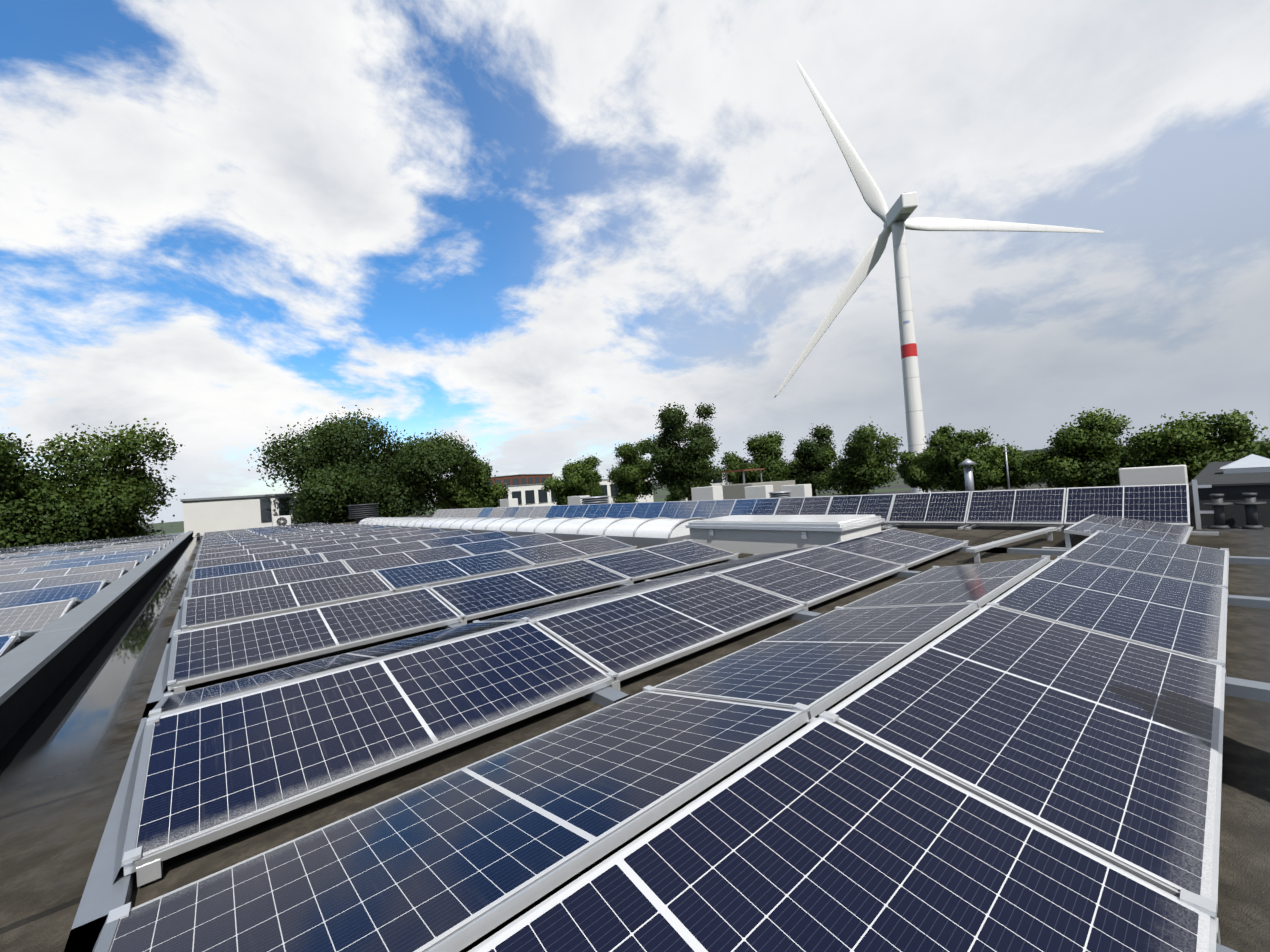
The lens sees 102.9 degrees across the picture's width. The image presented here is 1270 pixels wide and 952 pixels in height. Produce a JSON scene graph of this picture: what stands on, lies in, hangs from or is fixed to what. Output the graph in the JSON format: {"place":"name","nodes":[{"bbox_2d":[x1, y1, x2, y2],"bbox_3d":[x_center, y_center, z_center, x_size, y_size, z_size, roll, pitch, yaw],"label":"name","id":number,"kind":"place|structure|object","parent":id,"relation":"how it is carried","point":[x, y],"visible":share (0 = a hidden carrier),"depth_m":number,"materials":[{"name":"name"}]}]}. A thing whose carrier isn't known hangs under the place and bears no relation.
{"place":"outdoors","nodes":[
{"label":"outdoors","id":0,"kind":"place"},
{"bbox_2d":[436,484,457,508],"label":"tree","id":1,"kind":"object","parent":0,"point":[444,505],"visible":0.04,"depth_m":93.32,"materials":[{"name":"green plant"}]},
{"bbox_2d":[488,474,552,485],"bbox_3d":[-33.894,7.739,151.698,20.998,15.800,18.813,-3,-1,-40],"label":"roof","id":2,"kind":"structure","parent":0,"point":[519,479],"depth_m":144.39,"materials":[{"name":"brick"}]},
{"bbox_2d":[499,476,653,506],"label":"building","id":3,"kind":"structure","parent":0,"point":[530,495],"depth_m":119.34,"materials":[{"name":"clear concrete"}]},
{"bbox_2d":[0,0,1269,523],"label":"sky","id":4,"kind":"structure","parent":0,"point":[528,231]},
{"bbox_2d":[141,440,1269,534],"bbox_3d":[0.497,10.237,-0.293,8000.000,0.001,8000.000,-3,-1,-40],"label":"ground","id":5,"kind":"structure","parent":0,"point":[901,486],"depth_m":377.48,"materials":[{"name":"green plant"}]},
{"bbox_2d":[0,418,184,547],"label":"tree","id":6,"kind":"object","parent":5,"relation":"on","point":[112,501],"visible":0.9,"depth_m":33.79,"materials":[{"name":"green plant"}]},
{"bbox_2d":[180,493,312,536],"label":"building","id":7,"kind":"structure","parent":5,"relation":"on","point":[203,515],"depth_m":48.56,"materials":[{"name":"white paint"}]},
{"bbox_2d":[247,405,481,523],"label":"tree","id":8,"kind":"object","parent":5,"relation":"on","point":[392,480],"visible":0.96,"depth_m":48.22,"materials":[{"name":"green plant"}]},
{"bbox_2d":[435,449,510,508],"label":"tree","id":9,"kind":"object","parent":5,"relation":"on","point":[479,493],"visible":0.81,"depth_m":61.09,"materials":[{"name":"green plant"}]},
{"bbox_2d":[540,453,601,504],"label":"tree","id":10,"kind":"object","parent":5,"relation":"on","point":[579,476],"visible":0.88,"depth_m":77.44,"materials":[{"name":"green plant"}]},
{"bbox_2d":[552,462,592,504],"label":"tree","id":11,"kind":"object","parent":5,"relation":"on","point":[557,501],"depth_m":94.60,"materials":[{"name":"green plant"}]},
{"bbox_2d":[591,474,604,497],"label":"tree","id":12,"kind":"object","parent":5,"relation":"on","point":[597,481],"visible":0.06,"depth_m":119.89,"materials":[{"name":"green plant"}]},
{"bbox_2d":[607,439,657,502],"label":"tree","id":13,"kind":"object","parent":5,"relation":"on","point":[627,478],"visible":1,"depth_m":68.67,"materials":[{"name":"green plant"}]},
{"bbox_2d":[637,402,729,500],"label":"tree","id":14,"kind":"object","parent":5,"relation":"on","point":[685,466],"visible":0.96,"depth_m":58.99,"materials":[{"name":"green plant"}]},
{"bbox_2d":[664,479,711,501],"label":"tree","id":15,"kind":"object","parent":5,"relation":"on","point":[674,495],"visible":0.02,"depth_m":105.69,"materials":[{"name":"green plant"}]},
{"bbox_2d":[708,468,794,499],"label":"building","id":16,"kind":"structure","parent":5,"relation":"on","point":[733,491],"depth_m":54.65,"materials":[{"name":"concrete"}]},
{"bbox_2d":[718,430,792,483],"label":"tree","id":17,"kind":"object","parent":5,"relation":"on","point":[769,459],"visible":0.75,"depth_m":67.08,"materials":[{"name":"green plant"}]},
{"bbox_2d":[781,458,803,480],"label":"tree","id":18,"kind":"object","parent":5,"relation":"on","point":[795,461],"visible":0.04,"depth_m":102.98,"materials":[{"name":"green plant"}]},
{"bbox_2d":[787,423,837,496],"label":"tree","id":19,"kind":"object","parent":5,"relation":"on","point":[810,470],"visible":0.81,"depth_m":67.00,"materials":[{"name":"green plant"}]},
{"bbox_2d":[811,417,904,495],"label":"tree","id":20,"kind":"object","parent":5,"relation":"on","point":[861,469],"visible":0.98,"depth_m":57.37,"materials":[{"name":"green plant"}]},
{"bbox_2d":[895,444,941,492],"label":"tree","id":21,"kind":"object","parent":5,"relation":"on","point":[912,477],"visible":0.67,"depth_m":99.68,"materials":[{"name":"green plant"}]},
{"bbox_2d":[774,59,1104,492],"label":"wind turbine","id":22,"kind":"object","parent":5,"relation":"on","point":[896,220],"visible":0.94,"depth_m":185.65,"materials":[{"name":"metal"}]},
{"bbox_2d":[918,423,998,491],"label":"tree","id":23,"kind":"object","parent":5,"relation":"on","point":[944,469],"visible":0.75,"depth_m":51.70,"materials":[{"name":"green plant"}]},
{"bbox_2d":[965,439,1043,490],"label":"tree","id":24,"kind":"object","parent":5,"relation":"on","point":[997,476],"visible":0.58,"depth_m":77.19,"materials":[{"name":"green plant"}]},
{"bbox_2d":[1016,407,1135,488],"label":"tree","id":25,"kind":"object","parent":5,"relation":"on","point":[1082,454],"visible":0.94,"depth_m":47.91,"materials":[{"name":"green plant"}]},
{"bbox_2d":[1115,441,1143,467],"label":"tree","id":26,"kind":"object","parent":5,"relation":"on","point":[1125,453],"visible":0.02,"depth_m":84.83,"materials":[{"name":"green plant"}]},
{"bbox_2d":[1118,409,1269,482],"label":"tree","id":27,"kind":"object","parent":5,"relation":"on","point":[1194,448],"visible":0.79,"depth_m":42.74,"materials":[{"name":"green plant"}]},
{"bbox_2d":[1251,438,1269,458],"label":"tree","id":28,"kind":"object","parent":5,"relation":"on","point":[1265,450],"visible":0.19,"depth_m":56.54,"materials":[{"name":"green plant"}]},
{"bbox_2d":[686,473,728,500],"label":"white building","id":29,"kind":"structure","parent":0,"point":[718,483],"depth_m":129.70,"materials":[{"name":"clear concrete"}]},
{"bbox_2d":[954,448,1066,491],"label":"tree","id":30,"kind":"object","parent":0,"point":[1036,486],"depth_m":100.18,"materials":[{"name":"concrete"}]},
{"bbox_3d":[-12.004,6.515,-5.927,74.000,9.080,87.000,-3,-1,-40],"label":"hall building","id":31,"kind":"object","parent":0,"visible":0},
{"bbox_2d":[0,483,1269,951],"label":"roof","id":32,"kind":"structure","parent":31,"relation":"on","point":[64,753],"depth_m":2.47,"materials":[{"name":"grey concrete"}]},
{"bbox_2d":[0,531,192,749],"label":"parapet","id":33,"kind":"structure","parent":32,"relation":"on","point":[36,669],"depth_m":4.37,"materials":[{"name":"metal"}]},
{"bbox_2d":[194,534,201,541],"bbox_3d":[-23.497,3.329,27.224,0.312,0.390,0.312,-3,-1,-40],"label":"vent pipe","id":34,"kind":"object","parent":32,"relation":"on","point":[198,537],"visible":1,"depth_m":27.18,"materials":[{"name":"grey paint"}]},
{"bbox_2d":[204,522,316,532],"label":"solar row","id":35,"kind":"object","parent":32,"relation":"on","point":[260,527],"visible":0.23,"depth_m":35.23,"materials":[{"name":"blue glass"}]},
{"bbox_2d":[202,523,321,537],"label":"solar row","id":36,"kind":"object","parent":32,"relation":"on","point":[261,528],"visible":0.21,"depth_m":33.43,"materials":[{"name":"blue glass"}]},
{"bbox_2d":[204,523,327,534],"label":"solar row","id":37,"kind":"object","parent":32,"relation":"on","point":[264,529],"visible":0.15,"depth_m":31.51,"materials":[{"name":"blue glass"}]},
{"bbox_2d":[201,523,333,540],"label":"solar row","id":38,"kind":"object","parent":32,"relation":"on","point":[266,530],"visible":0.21,"depth_m":29.60,"materials":[{"name":"blue glass"}]},
{"bbox_2d":[203,524,342,537],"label":"solar row","id":39,"kind":"object","parent":32,"relation":"on","point":[270,530],"visible":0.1,"depth_m":27.97,"materials":[{"name":"blue glass"}]},
{"bbox_2d":[200,524,350,543],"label":"solar row","id":40,"kind":"object","parent":32,"relation":"on","point":[275,531],"visible":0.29,"depth_m":26.12,"materials":[{"name":"blue glass"}]},
{"bbox_2d":[201,524,360,541],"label":"solar row","id":41,"kind":"object","parent":32,"relation":"on","point":[278,533],"visible":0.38,"depth_m":24.13,"materials":[{"name":"blue glass"}]},
{"bbox_2d":[272,515,290,525],"bbox_3d":[-25.846,3.398,37.006,1.100,0.970,0.534,-3,-1,-40],"label":"ac unit","id":42,"kind":"object","parent":32,"relation":"on","point":[281,520],"visible":0.88,"depth_m":36.80,"materials":[{"name":"white metal"}]},
{"bbox_2d":[199,525,372,547],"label":"solar row","id":43,"kind":"object","parent":32,"relation":"on","point":[234,539],"visible":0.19,"depth_m":22.33,"materials":[{"name":"blue glass"}]},
{"bbox_2d":[198,525,386,550],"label":"solar row","id":44,"kind":"object","parent":32,"relation":"on","point":[278,537],"visible":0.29,"depth_m":20.46,"materials":[{"name":"blue glass"}]},
{"bbox_2d":[196,526,401,555],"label":"solar row","id":45,"kind":"object","parent":32,"relation":"on","point":[288,539],"visible":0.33,"depth_m":18.58,"materials":[{"name":"blue glass"}]},
{"bbox_2d":[195,527,420,560],"bbox_3d":[-10.635,2.226,17.135,6.438,0.290,2.708,-3,-1,-40],"label":"solar row","id":46,"kind":"object","parent":32,"relation":"on","point":[225,549],"visible":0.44,"depth_m":16.70,"materials":[{"name":"blue glass"}]},
{"bbox_2d":[192,528,444,567],"bbox_3d":[-9.100,2.077,15.312,6.438,0.290,2.708,-3,-1,-40],"label":"solar row","id":47,"kind":"object","parent":32,"relation":"on","point":[292,546],"visible":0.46,"depth_m":14.80,"materials":[{"name":"blue glass"}]},
{"bbox_2d":[189,529,472,576],"bbox_3d":[-7.565,1.927,13.488,6.438,0.290,2.708,-3,-1,-40],"label":"solar row","id":48,"kind":"object","parent":32,"relation":"on","point":[272,555],"visible":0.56,"depth_m":12.90,"materials":[{"name":"blue glass"}]},
{"bbox_2d":[185,531,510,589],"bbox_3d":[-6.030,1.778,11.664,6.438,0.290,2.708,-3,-1,-40],"label":"solar row","id":49,"kind":"object","parent":32,"relation":"on","point":[235,568],"visible":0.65,"depth_m":10.96,"materials":[{"name":"blue glass"}]},
{"bbox_2d":[348,503,378,524],"bbox_3d":[-16.554,2.396,30.918,1.768,1.350,1.768,-3,-1,-40],"label":"roof vent","id":50,"kind":"object","parent":32,"relation":"on","point":[358,515],"visible":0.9,"depth_m":30.32,"materials":[{"name":"grey metal"}]},
{"bbox_2d":[179,533,563,608],"bbox_3d":[-4.495,1.629,9.841,6.438,0.290,2.708,-3,-1,-40],"label":"solar row","id":51,"kind":"object","parent":32,"relation":"on","point":[225,583],"visible":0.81,"depth_m":8.98,"materials":[{"name":"blue glass"}]},
{"bbox_2d":[167,535,636,643],"bbox_3d":[-2.960,1.479,8.017,6.438,0.290,2.708,-3,-1,-40],"label":"solar row","id":52,"kind":"object","parent":32,"relation":"on","point":[211,610],"visible":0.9,"depth_m":6.93,"materials":[{"name":"blue glass"}]},
{"bbox_2d":[142,539,739,717],"bbox_3d":[-1.425,1.330,6.193,6.438,0.290,2.708,-3,-1,-40],"label":"solar row","id":53,"kind":"object","parent":32,"relation":"on","point":[200,655],"visible":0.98,"depth_m":4.87,"materials":[{"name":"blue glass"}]},
{"bbox_2d":[500,498,517,506],"bbox_3d":[-7.524,1.873,30.311,0.634,1.020,1.200,-3,-1,-40],"label":"ac unit","id":54,"kind":"object","parent":32,"relation":"on","point":[512,502],"visible":0.62,"depth_m":29.92,"materials":[{"name":"white metal"}]},
{"bbox_2d":[358,517,706,546],"bbox_3d":[-7.224,1.903,20.018,1.450,0.532,26.140,-3,-1,-40],"label":"barrel skylight","id":55,"kind":"object","parent":32,"relation":"on","point":[640,532],"visible":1,"depth_m":12.57,"materials":[{"name":"plastic"}]},
{"bbox_2d":[64,527,1007,951],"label":"solar row","id":56,"kind":"object","parent":32,"relation":"on","point":[204,765],"visible":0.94,"depth_m":2.81,"materials":[{"name":"blue glass"}]},
{"bbox_2d":[567,495,589,504],"bbox_3d":[-2.901,1.503,26.375,0.634,0.920,1.200,-3,-1,-40],"label":"ac unit","id":57,"kind":"object","parent":32,"relation":"on","point":[574,500],"visible":0.23,"depth_m":26.07,"materials":[{"name":"white metal"}]},
{"bbox_2d":[580,496,609,504],"bbox_3d":[-1.686,1.333,21.648,1.290,0.900,1.290,-3,-1,-40],"label":"roof vent","id":58,"kind":"object","parent":32,"relation":"on","point":[595,500],"visible":0.44,"depth_m":21.19,"materials":[{"name":"metal"}]},
{"bbox_2d":[64,530,1269,951],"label":"solar row","id":59,"kind":"object","parent":32,"relation":"on","point":[1032,762],"visible":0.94,"depth_m":1.60,"materials":[{"name":"blue glass"}]},
{"bbox_2d":[691,486,722,500],"bbox_3d":[3.001,0.932,20.912,0.634,0.970,1.200,-3,-1,-40],"label":"ac unit","id":60,"kind":"object","parent":32,"relation":"on","point":[708,493],"visible":0.65,"depth_m":20.56,"materials":[{"name":"white metal"}]},
{"bbox_2d":[744,485,772,498],"bbox_3d":[4.900,0.821,19.901,0.534,0.870,1.000,-3,-1,-40],"label":"ac unit","id":61,"kind":"object","parent":32,"relation":"on","point":[755,492],"visible":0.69,"depth_m":19.64,"materials":[{"name":"white metal"}]},
{"bbox_2d":[769,491,790,497],"bbox_3d":[4.747,0.854,16.495,0.728,0.700,0.728,-3,-1,-40],"label":"roof vent","id":62,"kind":"object","parent":32,"relation":"on","point":[779,494],"visible":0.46,"depth_m":16.24,"materials":[{"name":"metal"}]},
{"bbox_2d":[685,514,884,553],"bbox_3d":[2.417,0.971,8.565,1.350,0.520,3.000,-3,-1,-40],"label":"skylight hatch","id":63,"kind":"object","parent":32,"relation":"on","point":[757,534],"visible":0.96,"depth_m":7.96,"materials":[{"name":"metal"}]},
{"bbox_2d":[781,484,811,496],"bbox_3d":[6.107,0.741,19.089,0.534,0.820,1.000,-3,-1,-40],"label":"ac unit","id":64,"kind":"object","parent":32,"relation":"on","point":[802,490],"visible":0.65,"depth_m":18.77,"materials":[{"name":"white metal"}]},
{"bbox_2d":[432,480,1213,531],"bbox_3d":[-2.236,1.421,19.306,0.731,0.720,32.060,-3,-1,-40],"label":"solar row","id":65,"kind":"object","parent":32,"relation":"on","point":[1166,503],"visible":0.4,"depth_m":9.57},
{"bbox_2d":[958,459,976,496],"bbox_3d":[9.904,0.139,15.001,0.507,1.300,0.520,-3,-1,-40],"label":"flue pipe","id":66,"kind":"object","parent":32,"relation":"on","point":[968,477],"visible":0.62,"depth_m":14.91,"materials":[{"name":"metal"}]},
{"bbox_2d":[1003,446,1009,489],"bbox_3d":[11.422,-0.116,15.514,0.500,1.600,0.300,-3,-1,-40],"label":"antenna mast","id":67,"kind":"object","parent":32,"relation":"on","point":[1008,481],"visible":0.54,"depth_m":15.50,"materials":[{"name":"metal"}]},
{"bbox_2d":[966,527,1057,562],"bbox_3d":[5.109,0.906,6.776,2.500,0.180,0.100,-4,-1,-32],"label":"cable tray","id":68,"kind":"object","parent":32,"relation":"on","point":[975,550],"visible":1,"depth_m":6.59,"materials":[{"name":"metal"}]},
{"bbox_2d":[1041,514,1218,549],"bbox_3d":[6.582,0.744,6.720,2.090,0.281,1.500,-3,-1,-40],"label":"solar panel","id":69,"kind":"object","parent":32,"relation":"on","point":[1174,533],"visible":0.69,"depth_m":6.65,"materials":[{"name":"blue glass"}]},
{"bbox_2d":[1118,465,1189,502],"bbox_3d":[10.097,0.248,9.850,0.484,0.860,0.900,-3,-1,-40],"label":"ac unit","id":70,"kind":"object","parent":32,"relation":"on","point":[1160,475],"visible":0.42,"depth_m":9.67,"materials":[{"name":"white metal"}]},
{"bbox_2d":[1203,494,1232,529],"bbox_3d":[8.394,0.508,7.282,0.286,0.500,0.286,-3,-1,-40],"label":"vent pipe","id":71,"kind":"object","parent":32,"relation":"on","point":[1217,504],"visible":1,"depth_m":7.24,"materials":[{"name":"grey metal"}]},
{"bbox_2d":[1189,461,1269,526],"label":"building","id":72,"kind":"structure","parent":32,"relation":"on","point":[1232,488],"depth_m":7.40,"materials":[{"name":"grey concrete"}]},
{"bbox_2d":[1220,454,1269,473],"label":"skylight","id":73,"kind":"object","parent":72,"relation":"on","point":[1252,463],"visible":1,"depth_m":9.45,"materials":[{"name":"plastic"}]},
{"bbox_2d":[1234,493,1266,528],"bbox_3d":[8.625,0.487,7.085,0.286,0.500,0.286,-3,-1,-40],"label":"vent pipe","id":74,"kind":"object","parent":32,"relation":"on","point":[1250,503],"visible":1,"depth_m":7.04,"materials":[{"name":"grey metal"}]},
{"label":"roof","id":75,"kind":"object","parent":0,"visible":0},
{"bbox_2d":[0,630,37,657],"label":"solar row","id":76,"kind":"object","parent":75,"relation":"on","point":[7,641],"visible":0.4,"depth_m":4.27,"materials":[{"name":"glass"}]},
{"bbox_2d":[0,597,83,634],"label":"solar row","id":77,"kind":"object","parent":75,"relation":"on","point":[37,617],"visible":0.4,"depth_m":5.66,"materials":[{"name":"blue glass"}]},
{"bbox_2d":[0,579,110,608],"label":"solar row","id":78,"kind":"object","parent":75,"relation":"on","point":[84,591],"visible":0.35,"depth_m":7.34,"materials":[{"name":"blue glass"}]},
{"bbox_2d":[0,568,128,592],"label":"solar row","id":79,"kind":"object","parent":75,"relation":"on","point":[111,576],"visible":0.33,"depth_m":9.05,"materials":[{"name":"blue glass"}]},
{"bbox_2d":[0,560,139,582],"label":"solar row","id":80,"kind":"object","parent":75,"relation":"on","point":[129,565],"visible":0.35,"depth_m":10.74,"materials":[{"name":"blue glass"}]},
{"bbox_2d":[0,554,148,574],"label":"solar row","id":81,"kind":"object","parent":75,"relation":"on","point":[141,558],"visible":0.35,"depth_m":12.41,"materials":[{"name":"blue glass"}]},
{"bbox_2d":[0,550,156,569],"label":"solar row","id":82,"kind":"object","parent":75,"relation":"on","point":[51,562],"visible":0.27,"depth_m":14.08,"materials":[{"name":"blue glass"}]},
{"bbox_2d":[0,546,161,565],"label":"solar row","id":83,"kind":"object","parent":75,"relation":"on","point":[156,549],"visible":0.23,"depth_m":15.75,"materials":[{"name":"blue glass"}]},
{"bbox_2d":[0,544,165,562],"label":"solar row","id":84,"kind":"object","parent":75,"relation":"on","point":[80,553],"visible":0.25,"depth_m":17.41,"materials":[{"name":"blue glass"}]},
{"bbox_2d":[0,541,169,559],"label":"solar row","id":85,"kind":"object","parent":75,"relation":"on","point":[65,552],"visible":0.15,"depth_m":19.10,"materials":[{"name":"blue glass"}]},
{"bbox_2d":[0,539,172,557],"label":"solar row","id":86,"kind":"object","parent":75,"relation":"on","point":[170,541],"visible":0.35,"depth_m":20.75,"materials":[{"name":"blue glass"}]},
{"bbox_2d":[0,538,175,555],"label":"solar row","id":87,"kind":"object","parent":75,"relation":"on","point":[174,539],"visible":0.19,"depth_m":22.38,"materials":[{"name":"blue glass"}]},
{"bbox_2d":[0,536,177,553],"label":"solar row","id":88,"kind":"object","parent":75,"relation":"on","point":[176,537],"visible":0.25,"depth_m":24.03,"materials":[{"name":"blue glass"}]},
{"bbox_2d":[0,535,179,552],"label":"solar row","id":89,"kind":"object","parent":75,"relation":"on","point":[88,544],"visible":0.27,"depth_m":25.64,"materials":[{"name":"blue glass"}]},
{"bbox_2d":[0,534,181,550],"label":"solar row","id":90,"kind":"object","parent":75,"relation":"on","point":[89,542],"visible":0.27,"depth_m":27.35,"materials":[{"name":"blue glass"}]},
{"bbox_2d":[0,533,182,549],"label":"solar row","id":91,"kind":"object","parent":75,"relation":"on","point":[90,541],"visible":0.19,"depth_m":29.00,"materials":[{"name":"blue glass"}]},
{"bbox_2d":[0,532,184,548],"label":"solar row","id":92,"kind":"object","parent":75,"relation":"on","point":[89,541],"visible":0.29,"depth_m":30.56,"materials":[{"name":"blue glass"}]}
]}

